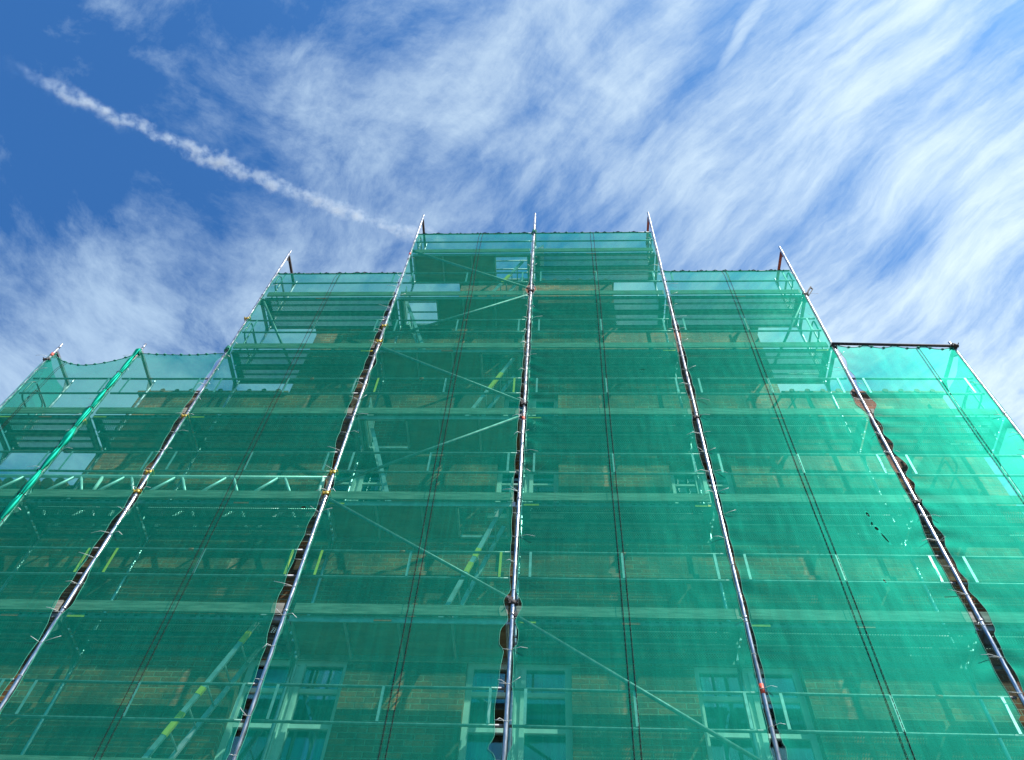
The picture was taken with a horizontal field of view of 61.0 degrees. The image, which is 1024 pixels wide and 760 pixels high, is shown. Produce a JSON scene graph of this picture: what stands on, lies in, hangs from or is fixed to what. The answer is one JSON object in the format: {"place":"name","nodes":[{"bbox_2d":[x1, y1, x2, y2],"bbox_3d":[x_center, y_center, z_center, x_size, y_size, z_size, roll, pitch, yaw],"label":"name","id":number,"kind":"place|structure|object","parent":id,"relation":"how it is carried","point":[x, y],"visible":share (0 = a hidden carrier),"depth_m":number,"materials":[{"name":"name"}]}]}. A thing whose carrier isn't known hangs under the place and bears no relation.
{"place":"outdoors","nodes":[
{"label":"outdoors","id":0,"kind":"place"},
{"bbox_2d":[0,278,1023,759],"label":"brick gable building","id":1,"kind":"structure","parent":0,"point":[208,740],"depth_m":11.34,"materials":[{"name":"brick"}]},
{"bbox_2d":[214,660,347,759],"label":"window","id":2,"kind":"structure","parent":1,"relation":"in","point":[290,741],"depth_m":10.23,"materials":[{"name":"glass"}]},
{"bbox_2d":[305,469,387,519],"bbox_3d":[-2.421,1.723,13.205,1.090,1.360,0.260,0,-58,3],"label":"window","id":3,"kind":"structure","parent":1,"relation":"in","point":[370,481],"depth_m":13.51,"materials":[{"name":"glass"}]},
{"bbox_2d":[458,663,572,759],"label":"window","id":4,"kind":"structure","parent":1,"relation":"in","point":[547,707],"depth_m":10.09,"materials":[{"name":"glass"}]},
{"bbox_2d":[487,470,563,520],"bbox_3d":[0.225,1.723,13.069,1.090,1.360,0.260,0,-58,3],"label":"window","id":5,"kind":"structure","parent":1,"relation":"in","point":[534,483],"depth_m":13.36,"materials":[{"name":"glass"}]},
{"bbox_2d":[503,398,561,431],"bbox_3d":[0.314,0.635,14.798,1.080,1.350,0.260,0,-58,3],"label":"window","id":6,"kind":"structure","parent":1,"relation":"in","point":[509,403],"depth_m":15.25,"materials":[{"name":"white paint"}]},
{"bbox_2d":[670,471,751,522],"bbox_3d":[2.872,1.723,12.933,1.090,1.360,0.260,0,-58,3],"label":"window","id":7,"kind":"structure","parent":1,"relation":"in","point":[680,483],"depth_m":13.24,"materials":[{"name":"glass"}]},
{"bbox_2d":[694,667,822,759],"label":"window","id":8,"kind":"structure","parent":1,"relation":"in","point":[717,711],"depth_m":9.97,"materials":[{"name":"glass"}]},
{"bbox_2d":[0,0,1023,513],"label":"sky","id":9,"kind":"structure","parent":0,"point":[161,161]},
{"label":"pavement","id":10,"kind":"structure","parent":0,"visible":0},
{"bbox_2d":[0,343,74,465],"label":"scaffold tower","id":11,"kind":"structure","parent":10,"relation":"on","point":[67,385],"depth_m":14.72,"materials":[{"name":"metal"}]},
{"bbox_2d":[0,489,37,537],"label":"scaffold deck","id":12,"kind":"structure","parent":11,"relation":"attached to","point":[15,518],"depth_m":11.94,"materials":[{"name":"metal"}]},
{"bbox_2d":[0,451,52,471],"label":"guard rail","id":13,"kind":"object","parent":11,"relation":"attached to","point":[22,470],"visible":0.91,"depth_m":12.40,"materials":[{"name":"metal"}]},
{"bbox_2d":[0,407,100,450],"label":"scaffold deck","id":14,"kind":"structure","parent":11,"relation":"attached to","point":[12,436],"depth_m":13.62,"materials":[{"name":"metal"}]},
{"bbox_2d":[19,378,110,393],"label":"guard rail","id":15,"kind":"object","parent":11,"relation":"attached to","point":[39,379],"visible":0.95,"depth_m":14.14,"materials":[{"name":"metal"}]},
{"bbox_2d":[0,353,131,466],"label":"scaffold net","id":16,"kind":"object","parent":11,"relation":"attached to","point":[70,363],"visible":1,"depth_m":14.54,"materials":[{"name":"green fabric"}]},
{"bbox_2d":[0,506,332,531],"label":"lattice beam","id":17,"kind":"structure","parent":11,"relation":"attached to","point":[328,511],"depth_m":12.24,"materials":[{"name":"metal"}]},
{"bbox_2d":[0,343,155,594],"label":"scaffold tower","id":18,"kind":"structure","parent":10,"relation":"on","point":[35,540],"depth_m":13.02,"materials":[{"name":"metal"}]},
{"bbox_2d":[0,546,99,574],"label":"guard rail","id":19,"kind":"object","parent":18,"relation":"attached to","point":[49,573],"visible":1,"depth_m":10.71,"materials":[{"name":"metal"}]},
{"bbox_2d":[0,348,140,522],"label":"gathered net","id":20,"kind":"object","parent":18,"relation":"attached to","point":[31,481],"visible":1,"depth_m":12.73,"materials":[{"name":"green fabric"}]},
{"bbox_2d":[48,451,160,471],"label":"guard rail","id":21,"kind":"object","parent":18,"relation":"attached to","point":[120,452],"visible":0.98,"depth_m":12.51,"materials":[{"name":"metal"}]},
{"bbox_2d":[0,348,223,695],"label":"scaffold net","id":22,"kind":"object","parent":18,"relation":"attached to","point":[156,354],"visible":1,"depth_m":12.25,"materials":[{"name":"green fabric"}]},
{"bbox_2d":[92,407,191,451],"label":"scaffold deck","id":23,"kind":"structure","parent":18,"relation":"attached to","point":[104,434],"depth_m":13.53,"materials":[{"name":"metal"}]},
{"bbox_2d":[110,378,207,393],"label":"guard rail","id":24,"kind":"object","parent":18,"relation":"attached to","point":[128,379],"visible":1,"depth_m":14.06,"materials":[{"name":"metal"}]},
{"bbox_2d":[0,250,296,754],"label":"scaffold tower","id":25,"kind":"structure","parent":10,"relation":"on","point":[60,624],"depth_m":11.57,"materials":[{"name":"metal"}]},
{"bbox_2d":[0,599,77,655],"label":"scaffold deck","id":26,"kind":"structure","parent":25,"relation":"attached to","point":[6,634],"depth_m":10.13,"materials":[{"name":"metal"}]},
{"bbox_2d":[25,489,145,538],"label":"scaffold deck","id":27,"kind":"structure","parent":25,"relation":"attached to","point":[43,524],"depth_m":11.85,"materials":[{"name":"metal"}]},
{"bbox_2d":[65,600,288,658],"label":"scaffold deck","id":28,"kind":"structure","parent":25,"relation":"attached to","point":[117,637],"depth_m":10.04,"materials":[{"name":"metal"}]},
{"bbox_2d":[0,272,401,759],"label":"scaffold net","id":29,"kind":"object","parent":25,"relation":"attached to","point":[228,347],"visible":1,"depth_m":11.36,"materials":[{"name":"green fabric"}]},
{"bbox_2d":[230,343,378,383],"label":"scaffold deck","id":30,"kind":"structure","parent":25,"relation":"attached to","point":[238,359],"depth_m":15.12,"materials":[{"name":"metal"}]},
{"bbox_2d":[242,319,385,332],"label":"guard rail","id":31,"kind":"object","parent":25,"relation":"attached to","point":[256,321],"visible":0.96,"depth_m":15.57,"materials":[{"name":"metal"}]},
{"bbox_2d":[264,292,396,328],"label":"scaffold deck","id":32,"kind":"structure","parent":25,"relation":"attached to","point":[367,311],"depth_m":16.81,"materials":[{"name":"metal"}]},
{"bbox_2d":[232,214,426,759],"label":"scaffold tower","id":33,"kind":"structure","parent":10,"relation":"on","point":[292,655],"depth_m":11.35,"materials":[{"name":"metal"}]},
{"bbox_2d":[0,754,201,759],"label":"scaffold deck","id":34,"kind":"structure","parent":33,"relation":"attached to","point":[22,757],"depth_m":8.35,"materials":[{"name":"metal"}]},
{"bbox_2d":[142,614,275,758],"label":"ladder","id":35,"kind":"object","parent":34,"relation":"on","point":[172,725],"visible":0.84,"depth_m":9.33,"materials":[{"name":"metal"}]},
{"bbox_2d":[1,679,257,722],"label":"guard rail","id":36,"kind":"object","parent":33,"relation":"attached to","point":[231,719],"visible":0.94,"depth_m":8.88,"materials":[{"name":"metal"}]},
{"bbox_2d":[0,474,335,498],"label":"lattice beam","id":37,"kind":"structure","parent":33,"relation":"attached to","point":[131,477],"depth_m":12.08,"materials":[{"name":"metal"}]},
{"bbox_2d":[90,547,304,576],"bbox_3d":[-3.819,2.224,10.632,2.528,0.479,0.038,0,-58,3],"label":"guard rail","id":38,"kind":"object","parent":33,"relation":"attached to","point":[292,551],"visible":0.97,"depth_m":10.57,"materials":[{"name":"metal"}]},
{"bbox_2d":[136,490,327,540],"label":"scaffold deck","id":39,"kind":"structure","parent":33,"relation":"attached to","point":[149,522],"depth_m":11.74,"materials":[{"name":"metal"}]},
{"bbox_2d":[155,451,338,472],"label":"guard rail","id":40,"kind":"object","parent":33,"relation":"attached to","point":[251,471],"visible":0.98,"depth_m":12.27,"materials":[{"name":"metal"}]},
{"bbox_2d":[189,407,356,452],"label":"scaffold deck","id":41,"kind":"structure","parent":33,"relation":"attached to","point":[243,436],"depth_m":13.43,"materials":[{"name":"metal"}]},
{"bbox_2d":[204,378,364,394],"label":"guard rail","id":42,"kind":"object","parent":33,"relation":"attached to","point":[221,379],"visible":1,"depth_m":13.94,"materials":[{"name":"metal"}]},
{"bbox_2d":[273,272,400,283],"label":"guard rail","id":43,"kind":"object","parent":33,"relation":"attached to","point":[391,282],"visible":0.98,"depth_m":17.22,"materials":[{"name":"metal"}]},
{"bbox_2d":[252,683,504,727],"bbox_3d":[-1.331,3.287,8.808,2.510,0.477,0.036,0,-58,3],"label":"guard rail","id":44,"kind":"object","parent":33,"relation":"attached to","point":[383,687],"visible":0.98,"depth_m":8.74,"materials":[{"name":"metal"}]},
{"bbox_2d":[232,232,532,759],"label":"scaffold net","id":45,"kind":"object","parent":33,"relation":"attached to","point":[428,498],"visible":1,"depth_m":11.25,"materials":[{"name":"green fabric"}]},
{"bbox_2d":[287,603,509,663],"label":"scaffold deck","id":46,"kind":"structure","parent":33,"relation":"attached to","point":[380,638],"depth_m":9.93,"materials":[{"name":"brown wood"}]},
{"bbox_2d":[438,508,505,616],"bbox_3d":[-0.481,2.379,10.834,0.693,2.066,0.391,0,-58,3],"label":"ladder","id":47,"kind":"object","parent":46,"relation":"on","point":[468,567],"visible":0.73,"depth_m":10.95,"materials":[{"name":"metal"}]},
{"bbox_2d":[326,477,516,543],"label":"scaffold deck","id":48,"kind":"structure","parent":33,"relation":"attached to","point":[404,519],"depth_m":11.62,"materials":[{"name":"brown wood"}]},
{"bbox_2d":[369,423,390,500],"bbox_3d":[-1.884,1.343,12.561,0.672,1.967,0.388,0,-58,3],"label":"ladder","id":49,"kind":"object","parent":48,"relation":"on","point":[384,485],"visible":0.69,"depth_m":12.70,"materials":[{"name":"metal"}]},
{"bbox_2d":[338,452,519,473],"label":"guard rail","id":50,"kind":"object","parent":33,"relation":"attached to","point":[427,471],"visible":0.98,"depth_m":12.09,"materials":[{"name":"metal"}]},
{"bbox_2d":[356,397,521,451],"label":"scaffold deck","id":51,"kind":"structure","parent":33,"relation":"attached to","point":[424,432],"depth_m":13.30,"materials":[{"name":"brown wood"}]},
{"bbox_2d":[465,358,515,415],"bbox_3d":[-0.365,0.291,14.156,0.762,1.919,0.391,0,-58,3],"label":"ladder","id":52,"kind":"object","parent":51,"relation":"on","point":[491,386],"visible":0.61,"depth_m":14.36,"materials":[{"name":"metal"}]},
{"bbox_2d":[364,378,523,394],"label":"guard rail","id":53,"kind":"object","parent":33,"relation":"attached to","point":[445,379],"visible":0.99,"depth_m":13.75,"materials":[{"name":"metal"}]},
{"bbox_2d":[379,335,525,383],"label":"scaffold deck","id":54,"kind":"structure","parent":33,"relation":"attached to","point":[470,362],"depth_m":15.00,"materials":[{"name":"brown wood"}]},
{"bbox_2d":[406,303,425,348],"bbox_3d":[-1.735,-0.785,15.944,0.662,1.966,0.388,0,-58,3],"label":"ladder","id":55,"kind":"object","parent":54,"relation":"on","point":[415,335],"visible":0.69,"depth_m":16.19,"materials":[{"name":"metal"}]},
{"bbox_2d":[385,319,527,332],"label":"guard rail","id":56,"kind":"object","parent":33,"relation":"attached to","point":[458,320],"visible":0.99,"depth_m":15.44,"materials":[{"name":"metal"}]},
{"bbox_2d":[397,286,528,328],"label":"scaffold deck","id":57,"kind":"structure","parent":33,"relation":"attached to","point":[448,307],"depth_m":16.68,"materials":[{"name":"brown wood"}]},
{"bbox_2d":[492,261,523,295],"bbox_3d":[-0.167,-1.824,17.516,0.751,1.869,0.391,0,-58,3],"label":"ladder","id":58,"kind":"object","parent":57,"relation":"on","point":[498,286],"visible":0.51,"depth_m":17.81,"materials":[{"name":"metal"}]},
{"bbox_2d":[402,272,529,283],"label":"guard rail","id":59,"kind":"object","parent":33,"relation":"attached to","point":[466,282],"visible":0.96,"depth_m":17.14,"materials":[{"name":"metal"}]},
{"bbox_2d":[412,245,543,281],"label":"scaffold deck","id":60,"kind":"structure","parent":33,"relation":"attached to","point":[426,264],"depth_m":18.39,"materials":[{"name":"brown wood"}]},
{"bbox_2d":[501,213,535,759],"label":"scaffold tower","id":61,"kind":"structure","parent":10,"relation":"on","point":[513,603],"depth_m":10.99,"materials":[{"name":"metal"}]},
{"bbox_2d":[302,549,513,579],"bbox_3d":[-1.244,2.225,10.504,2.510,0.472,0.038,0,-58,3],"label":"guard rail","id":62,"kind":"object","parent":61,"relation":"attached to","point":[406,576],"visible":0.94,"depth_m":10.45,"materials":[{"name":"metal"}]},
{"bbox_2d":[327,496,513,600],"bbox_3d":[-1.227,2.038,10.735,2.575,1.832,0.050,0,-58,3],"label":"diagonal brace","id":63,"kind":"object","parent":61,"relation":"attached to","point":[467,575],"visible":0.98,"depth_m":10.62,"materials":[{"name":"metal"}]},
{"bbox_2d":[331,413,523,486],"bbox_3d":[-1.140,0.976,12.422,2.575,1.701,0.050,0,-58,3],"label":"diagonal brace","id":64,"kind":"object","parent":61,"relation":"attached to","point":[421,452],"visible":1,"depth_m":12.35,"materials":[{"name":"metal"}]},
{"bbox_2d":[379,345,523,403],"bbox_3d":[-1.051,-0.114,14.155,2.575,1.801,0.050,0,-58,3],"label":"diagonal brace","id":65,"kind":"object","parent":61,"relation":"attached to","point":[453,375],"visible":1,"depth_m":14.08,"materials":[{"name":"metal"}]},
{"bbox_2d":[382,293,530,340],"bbox_3d":[-0.965,-1.165,15.825,2.575,1.751,0.050,0,-58,3],"label":"diagonal brace","id":66,"kind":"object","parent":61,"relation":"attached to","point":[447,319],"visible":0.98,"depth_m":15.76,"materials":[{"name":"metal"}]},
{"bbox_2d":[413,249,530,289],"bbox_3d":[-0.877,-2.240,17.533,2.575,1.912,0.050,0,-58,3],"label":"diagonal brace","id":67,"kind":"object","parent":61,"relation":"attached to","point":[479,272],"visible":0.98,"depth_m":17.45,"materials":[{"name":"metal"}]},
{"bbox_2d":[416,233,531,242],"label":"guard rail","id":68,"kind":"object","parent":61,"relation":"attached to","point":[466,241],"visible":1,"depth_m":18.79,"materials":[{"name":"metal"}]},
{"bbox_2d":[535,232,652,241],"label":"guard rail","id":69,"kind":"object","parent":61,"relation":"attached to","point":[584,240],"visible":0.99,"depth_m":18.65,"materials":[{"name":"metal"}]},
{"bbox_2d":[533,271,661,282],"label":"guard rail","id":70,"kind":"object","parent":61,"relation":"attached to","point":[596,272],"visible":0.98,"depth_m":17.10,"materials":[{"name":"metal"}]},
{"bbox_2d":[532,290,665,327],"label":"scaffold deck","id":71,"kind":"structure","parent":61,"relation":"attached to","point":[585,313],"depth_m":16.55,"materials":[{"name":"metal"}]},
{"bbox_2d":[530,318,673,332],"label":"guard rail","id":72,"kind":"object","parent":61,"relation":"attached to","point":[601,320],"visible":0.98,"depth_m":15.34,"materials":[{"name":"metal"}]},
{"bbox_2d":[529,342,678,383],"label":"scaffold deck","id":73,"kind":"structure","parent":61,"relation":"attached to","point":[670,367],"depth_m":14.85,"materials":[{"name":"metal"}]},
{"bbox_2d":[527,378,688,394],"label":"guard rail","id":74,"kind":"object","parent":61,"relation":"attached to","point":[606,379],"visible":1,"depth_m":13.68,"materials":[{"name":"metal"}]},
{"bbox_2d":[525,408,693,452],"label":"scaffold deck","id":75,"kind":"structure","parent":61,"relation":"attached to","point":[544,438],"depth_m":13.17,"materials":[{"name":"metal"}]},
{"bbox_2d":[523,453,707,474],"bbox_3d":[1.410,1.160,12.061,2.510,0.475,0.036,0,-58,3],"label":"guard rail","id":76,"kind":"object","parent":61,"relation":"attached to","point":[692,455],"visible":1,"depth_m":12.05,"materials":[{"name":"metal"}]},
{"bbox_2d":[518,551,732,581],"bbox_3d":[1.323,2.222,10.368,2.510,0.476,0.038,0,-58,3],"label":"guard rail","id":77,"kind":"object","parent":61,"relation":"attached to","point":[530,553],"visible":1,"depth_m":10.31,"materials":[{"name":"metal"}]},
{"bbox_2d":[514,606,743,666],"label":"scaffold deck","id":78,"kind":"structure","parent":61,"relation":"attached to","point":[729,645],"depth_m":9.78,"materials":[{"name":"metal"}]},
{"bbox_2d":[513,612,761,759],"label":"diagonal brace","id":79,"kind":"object","parent":61,"relation":"attached to","point":[653,697],"visible":1,"depth_m":8.81,"materials":[{"name":"metal"}]},
{"bbox_2d":[509,687,767,732],"bbox_3d":[1.236,3.287,8.675,2.510,0.478,0.036,0,-58,3],"label":"guard rail","id":80,"kind":"object","parent":61,"relation":"attached to","point":[743,693],"visible":0.99,"depth_m":8.61,"materials":[{"name":"metal"}]},
{"bbox_2d":[503,229,775,759],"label":"scaffold net","id":81,"kind":"object","parent":61,"relation":"attached to","point":[534,230],"visible":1,"depth_m":11.39,"materials":[{"name":"green fabric"}]},
{"bbox_2d":[645,212,781,759],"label":"scaffold tower","id":82,"kind":"structure","parent":10,"relation":"on","point":[713,536],"depth_m":11.06,"materials":[{"name":"metal"}]},
{"bbox_2d":[534,248,655,280],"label":"scaffold deck","id":83,"kind":"structure","parent":82,"relation":"attached to","point":[584,263],"depth_m":18.24,"materials":[{"name":"metal"}]},
{"bbox_2d":[520,492,715,544],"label":"scaffold deck","id":84,"kind":"structure","parent":82,"relation":"attached to","point":[529,525],"depth_m":11.47,"materials":[{"name":"metal"}]},
{"bbox_2d":[663,270,794,281],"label":"guard rail","id":85,"kind":"object","parent":82,"relation":"attached to","point":[785,280],"visible":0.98,"depth_m":16.83,"materials":[{"name":"metal"}]},
{"bbox_2d":[689,378,854,394],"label":"guard rail","id":86,"kind":"object","parent":82,"relation":"attached to","point":[837,379],"visible":0.97,"depth_m":13.58,"materials":[{"name":"metal"}]},
{"bbox_2d":[766,692,1023,737],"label":"guard rail","id":87,"kind":"object","parent":82,"relation":"attached to","point":[1001,698],"visible":0.98,"depth_m":8.50,"materials":[{"name":"metal"}]},
{"bbox_2d":[774,246,1023,759],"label":"scaffold tower","id":88,"kind":"structure","parent":10,"relation":"on","point":[985,636],"depth_m":11.10,"materials":[{"name":"metal"}]},
{"bbox_2d":[667,289,802,327],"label":"scaffold deck","id":89,"kind":"structure","parent":88,"relation":"attached to","point":[779,312],"depth_m":16.42,"materials":[{"name":"metal"}]},
{"bbox_2d":[675,318,820,331],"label":"guard rail","id":90,"kind":"object","parent":88,"relation":"attached to","point":[747,326],"visible":0.98,"depth_m":15.25,"materials":[{"name":"metal"}]},
{"bbox_2d":[680,342,831,383],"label":"scaffold deck","id":91,"kind":"structure","parent":88,"relation":"attached to","point":[820,366],"depth_m":14.72,"materials":[{"name":"metal"}]},
{"bbox_2d":[695,408,867,453],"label":"scaffold deck","id":92,"kind":"structure","parent":88,"relation":"attached to","point":[835,438],"depth_m":13.03,"materials":[{"name":"metal"}]},
{"bbox_2d":[708,453,897,475],"bbox_3d":[3.956,1.157,11.927,2.470,0.476,0.038,0,-58,3],"label":"guard rail","id":93,"kind":"object","parent":88,"relation":"attached to","point":[789,454],"visible":0.98,"depth_m":11.90,"materials":[{"name":"metal"}]},
{"bbox_2d":[716,494,914,546],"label":"scaffold deck","id":94,"kind":"structure","parent":88,"relation":"attached to","point":[901,528],"depth_m":11.34,"materials":[{"name":"metal"}]},
{"bbox_2d":[660,269,1023,759],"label":"scaffold net","id":95,"kind":"object","parent":88,"relation":"attached to","point":[740,270],"visible":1,"depth_m":10.98,"materials":[{"name":"green fabric"}]},
{"bbox_2d":[732,553,955,584],"bbox_3d":[3.869,2.219,10.237,2.469,0.472,0.036,0,-58,3],"label":"guard rail","id":96,"kind":"object","parent":88,"relation":"attached to","point":[929,557],"visible":0.98,"depth_m":10.17,"materials":[{"name":"metal"}]},
{"bbox_2d":[743,609,978,670],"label":"scaffold deck","id":97,"kind":"structure","parent":88,"relation":"attached to","point":[958,652],"depth_m":9.64,"materials":[{"name":"metal"}]},
{"bbox_2d":[852,378,984,394],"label":"guard rail","id":98,"kind":"object","parent":88,"relation":"attached to","point":[964,379],"visible":1,"depth_m":13.45,"materials":[{"name":"metal"}]},
{"bbox_2d":[835,345,1023,694],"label":"scaffold net","id":99,"kind":"object","parent":88,"relation":"attached to","point":[883,347],"visible":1,"depth_m":12.33,"materials":[{"name":"green fabric"}]},
{"bbox_2d":[866,409,1002,454],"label":"scaffold deck","id":100,"kind":"structure","parent":88,"relation":"attached to","point":[990,438],"depth_m":12.91,"materials":[{"name":"metal"}]},
{"bbox_2d":[961,381,990,432],"bbox_3d":[7.183,0.516,13.382,0.029,1.049,0.639,0,-58,3],"label":"end guard","id":101,"kind":"object","parent":100,"relation":"attached to","point":[976,398],"visible":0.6,"depth_m":13.51,"materials":[{"name":"metal"}]},
{"bbox_2d":[893,454,1023,476],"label":"guard rail","id":102,"kind":"object","parent":88,"relation":"attached to","point":[915,474],"visible":0.98,"depth_m":11.73,"materials":[{"name":"metal"}]},
{"bbox_2d":[907,495,1023,547],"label":"scaffold deck","id":103,"kind":"structure","parent":88,"relation":"attached to","point":[980,527],"depth_m":11.24,"materials":[{"name":"metal"}]},
{"bbox_2d":[948,556,1023,585],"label":"guard rail","id":104,"kind":"object","parent":88,"relation":"attached to","point":[964,558],"visible":0.98,"depth_m":10.19,"materials":[{"name":"metal"}]},
{"bbox_2d":[968,612,1023,671],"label":"scaffold deck","id":105,"kind":"structure","parent":88,"relation":"attached to","point":[1011,651],"depth_m":9.57,"materials":[{"name":"metal"}]},
{"bbox_2d":[939,341,1023,495],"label":"scaffold tower","id":106,"kind":"structure","parent":10,"relation":"on","point":[1007,422],"depth_m":12.96,"materials":[{"name":"metal"}]},
{"bbox_2d":[832,342,958,348],"bbox_3d":[6.343,-0.587,14.412,2.026,0.138,0.110,0,-58,3],"label":"top tube","id":107,"kind":"object","parent":106,"relation":"attached to","point":[953,345],"visible":1,"depth_m":14.39,"materials":[{"name":"metal"}]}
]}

